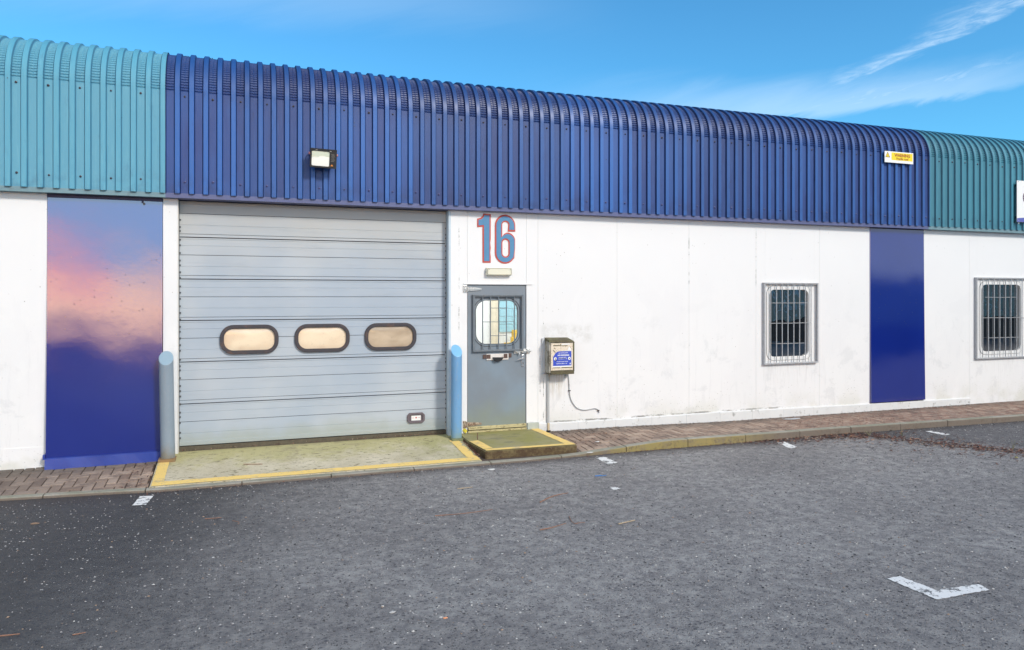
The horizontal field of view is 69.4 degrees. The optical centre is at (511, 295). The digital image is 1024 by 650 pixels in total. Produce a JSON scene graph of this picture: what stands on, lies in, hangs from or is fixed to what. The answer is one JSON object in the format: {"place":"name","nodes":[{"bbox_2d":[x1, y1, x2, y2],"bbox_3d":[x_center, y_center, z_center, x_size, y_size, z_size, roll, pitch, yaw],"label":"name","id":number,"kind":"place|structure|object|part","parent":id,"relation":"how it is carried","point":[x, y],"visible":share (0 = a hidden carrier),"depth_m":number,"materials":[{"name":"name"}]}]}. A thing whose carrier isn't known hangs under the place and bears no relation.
{"place":"outdoors","nodes":[
{"label":"outdoors","id":0,"kind":"place"},
{"bbox_2d":[15,453,567,493],"bbox_3d":[1.249,1.919,10.007,37.250,0.094,1.496,0,0,-20],"label":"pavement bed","id":1,"kind":"object","parent":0,"point":[154,468],"visible":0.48,"depth_m":8.32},
{"bbox_2d":[0,421,1023,649],"bbox_3d":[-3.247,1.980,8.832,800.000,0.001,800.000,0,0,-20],"label":"road","id":2,"kind":"structure","parent":0,"point":[164,622],"depth_m":5.62,"materials":[{"name":"grey asphalt"}]},
{"bbox_2d":[133,496,152,504],"bbox_3d":[-3.568,1.976,7.156,0.127,0.001,0.345,0,0,-15],"label":"bay marking","id":3,"kind":"object","parent":2,"relation":"on","point":[142,500],"visible":1,"depth_m":7.15,"materials":[{"name":"white paint"}]},
{"bbox_2d":[158,456,176,462],"bbox_3d":[-3.901,1.910,8.376,0.180,0.160,0.205,0,0,-20],"label":"bollard footing","id":4,"kind":"object","parent":2,"relation":"on","point":[160,460],"visible":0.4,"depth_m":8.29,"materials":[{"name":"beige concrete"}]},
{"bbox_2d":[159,351,174,458],"bbox_3d":[-3.909,1.284,8.386,0.173,1.312,0.152,0,0,-20],"label":"bollard","id":5,"kind":"object","parent":4,"relation":"on","point":[166,402],"visible":0.94,"depth_m":8.33,"materials":[{"name":"blue metal"}]},
{"bbox_2d":[149,434,481,487],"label":"concrete ramp","id":6,"kind":"structure","parent":2,"relation":"on","point":[216,465],"depth_m":8.58,"materials":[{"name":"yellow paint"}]},
{"bbox_2d":[182,432,480,457],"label":"ramp litter","id":7,"kind":"object","parent":6,"relation":"on","point":[420,434],"visible":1,"depth_m":9.18,"materials":[{"name":"red plant"}]},
{"bbox_2d":[449,437,462,440],"bbox_3d":[-0.725,1.910,9.573,0.155,0.160,0.190,0,0,-20],"label":"bollard footing","id":8,"kind":"object","parent":2,"relation":"on","point":[455,439],"visible":0.34,"depth_m":9.50,"materials":[{"name":"beige concrete"}]},
{"bbox_2d":[451,345,461,437],"bbox_3d":[-0.720,1.257,9.580,0.146,1.246,0.142,0,0,-20],"label":"bollard","id":9,"kind":"object","parent":8,"relation":"on","point":[456,391],"visible":0.99,"depth_m":9.52,"materials":[{"name":"blue metal"}]},
{"bbox_2d":[147,439,781,493],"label":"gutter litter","id":10,"kind":"object","parent":2,"relation":"on","point":[506,463],"visible":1,"depth_m":9.32,"materials":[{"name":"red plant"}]},
{"bbox_2d":[0,414,1023,500],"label":"kerb","id":11,"kind":"structure","parent":2,"relation":"on","point":[700,441],"depth_m":9.45,"materials":[{"name":"concrete"}]},
{"bbox_2d":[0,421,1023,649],"bbox_3d":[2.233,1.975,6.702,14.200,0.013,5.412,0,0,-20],"label":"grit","id":12,"kind":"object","parent":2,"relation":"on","point":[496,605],"visible":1,"depth_m":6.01,"materials":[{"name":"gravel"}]},
{"bbox_2d":[462,428,576,458],"bbox_3d":[0.050,1.906,9.506,1.254,0.188,1.010,0,0,-20],"label":"door step","id":13,"kind":"object","parent":2,"relation":"on","point":[511,443],"depth_m":9.25,"materials":[{"name":"concrete"}]},
{"bbox_2d":[597,457,616,463],"bbox_3d":[1.138,1.976,8.899,0.154,0.001,0.376,0,0,-20],"label":"bay marking","id":14,"kind":"object","parent":2,"relation":"on","point":[606,460],"visible":1,"depth_m":8.89,"materials":[{"name":"white paint"}]},
{"bbox_2d":[777,442,798,447],"bbox_3d":[3.650,1.976,9.820,0.153,0.001,0.414,0,0,-7],"label":"bay marking","id":15,"kind":"object","parent":2,"relation":"on","point":[785,444],"visible":1,"depth_m":9.78,"materials":[{"name":"white paint"}]},
{"bbox_2d":[741,428,1023,463],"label":"leaf litter","id":16,"kind":"object","parent":2,"relation":"on","point":[978,447],"visible":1,"depth_m":10.03,"materials":[{"name":"brown plant"}]},
{"bbox_2d":[887,576,988,598],"bbox_3d":[2.927,1.976,5.083,0.508,0.001,0.401,0,0,-20],"label":"bay marking","id":17,"kind":"object","parent":2,"relation":"on","point":[934,593],"visible":1,"depth_m":4.98,"materials":[{"name":"white paint"}]},
{"bbox_2d":[927,431,948,434],"bbox_3d":[6.153,1.976,10.679,0.145,0.001,0.331,0,0,-20],"label":"bay marking","id":18,"kind":"object","parent":2,"relation":"on","point":[938,432],"visible":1,"depth_m":10.71,"materials":[{"name":"white paint"}]},
{"bbox_2d":[0,401,1023,495],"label":"pavement","id":19,"kind":"structure","parent":0,"point":[30,480],"depth_m":10.10,"materials":[{"name":"brown brick"}]},
{"bbox_2d":[0,35,168,469],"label":"industrial unit","id":20,"kind":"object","parent":19,"relation":"on","point":[82,161],"visible":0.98,"depth_m":8.21,"materials":[{"name":"teal metal"}]},
{"bbox_2d":[119,405,953,486],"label":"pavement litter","id":21,"kind":"object","parent":19,"relation":"on","point":[591,438],"visible":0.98,"depth_m":10.16,"materials":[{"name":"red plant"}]},
{"bbox_2d":[163,53,929,453],"bbox_3d":[0.065,-0.868,14.450,11.762,5.796,8.516,0,0,-20],"label":"industrial unit","id":22,"kind":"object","parent":19,"relation":"on","point":[673,263],"visible":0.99,"depth_m":10.03,"materials":[{"name":"blue metal"}]},
{"bbox_2d":[308,148,337,168],"bbox_3d":[-2.287,-1.656,8.956,0.345,0.238,0.185,0,0,-20],"label":"floodlight","id":23,"kind":"object","parent":22,"relation":"attached to","point":[323,158],"visible":1,"depth_m":8.89,"materials":[{"name":"black plastic"}]},
{"bbox_2d":[477,214,490,262],"bbox_3d":[-0.374,-0.773,9.882,0.189,0.656,0.010,0,0,-20],"label":"door number","id":24,"kind":"object","parent":22,"relation":"attached to","point":[484,221],"depth_m":9.89,"materials":[{"name":"blue paint"}]},
{"bbox_3d":[-0.198,0.835,9.953,0.964,1.959,0.099,0,0,-20],"label":"door","id":25,"kind":"part","parent":22,"relation":"part of","materials":[{"name":"grey paint"}]},
{"bbox_2d":[485,267,511,275],"bbox_3d":[-0.175,-0.328,9.925,0.364,0.108,0.069,0,0,-20],"label":"bulkhead lamp","id":26,"kind":"object","parent":22,"relation":"attached to","point":[494,271],"visible":1,"depth_m":9.89,"materials":[{"name":"white plastic"}]},
{"bbox_2d":[495,215,514,263],"bbox_3d":[-0.092,-0.767,9.986,0.292,0.662,0.010,0,0,-20],"label":"door number","id":27,"kind":"object","parent":22,"relation":"attached to","point":[500,238],"depth_m":9.98,"materials":[{"name":"blue paint"}]},
{"bbox_2d":[547,374,550,431],"bbox_3d":[0.502,1.479,10.173,0.056,0.822,0.067,0,0,-20],"label":"conduit","id":28,"kind":"object","parent":22,"relation":"attached to","point":[548,427],"visible":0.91,"depth_m":10.17,"materials":[{"name":"white plastic"}]},
{"bbox_2d":[541,337,573,374],"bbox_3d":[0.631,0.824,10.154,0.420,0.503,0.195,0,0,-20],"label":"meter box","id":29,"kind":"object","parent":22,"relation":"attached to","point":[557,355],"visible":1,"depth_m":10.09,"materials":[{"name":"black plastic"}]},
{"bbox_2d":[551,343,572,370],"bbox_3d":[0.680,0.827,10.086,0.328,0.370,0.012,0,0,-20],"label":"box door","id":30,"kind":"structure","parent":29,"relation":"in","point":[556,348],"depth_m":10.07,"materials":[{"name":"paper"}]},
{"bbox_2d":[568,374,599,412],"bbox_3d":[1.005,1.353,10.383,0.494,0.598,0.022,0,0,-20],"label":"cable","id":31,"kind":"object","parent":22,"relation":"attached to","point":[569,390],"visible":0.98,"depth_m":10.32,"materials":[{"name":"grey rubber"}]},
{"bbox_2d":[762,283,818,364],"bbox_3d":[4.364,0.426,11.629,1.055,1.268,0.101,0,0,-20],"label":"window","id":32,"kind":"structure","parent":22,"relation":"in","point":[787,310],"depth_m":11.65,"materials":[{"name":"metal"}]},
{"bbox_2d":[884,151,912,163],"bbox_3d":[6.371,-2.280,12.209,0.620,0.184,0.043,0,0,-20],"label":"warning sign","id":33,"kind":"object","parent":22,"relation":"attached to","point":[897,157],"visible":1,"depth_m":12.19,"materials":[{"name":"yellow plastic"}]},
{"bbox_2d":[546,404,971,432],"bbox_3d":[4.264,1.874,11.511,8.060,0.044,0.120,0,0,-20],"label":"wall foot debris","id":34,"kind":"object","parent":19,"relation":"on","point":[747,420],"depth_m":11.25,"materials":[{"name":"stone"}]},
{"bbox_2d":[912,129,1023,406],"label":"industrial unit","id":35,"kind":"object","parent":19,"relation":"on","point":[974,286],"visible":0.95,"depth_m":12.96,"materials":[{"name":"teal metal"}]},
{"bbox_2d":[974,277,1023,358],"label":"window","id":36,"kind":"structure","parent":35,"relation":"in","point":[998,304],"depth_m":13.24,"materials":[{"name":"metal"}]},
{"bbox_2d":[1015,180,1023,223],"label":"sign board","id":37,"kind":"object","parent":35,"relation":"attached to","point":[1019,185],"visible":1,"depth_m":13.16,"materials":[{"name":"white plastic"}]},
{"bbox_2d":[0,0,1023,140],"label":"sky","id":38,"kind":"structure","parent":0,"point":[946,66],"materials":[{"name":"blue"}]}
]}

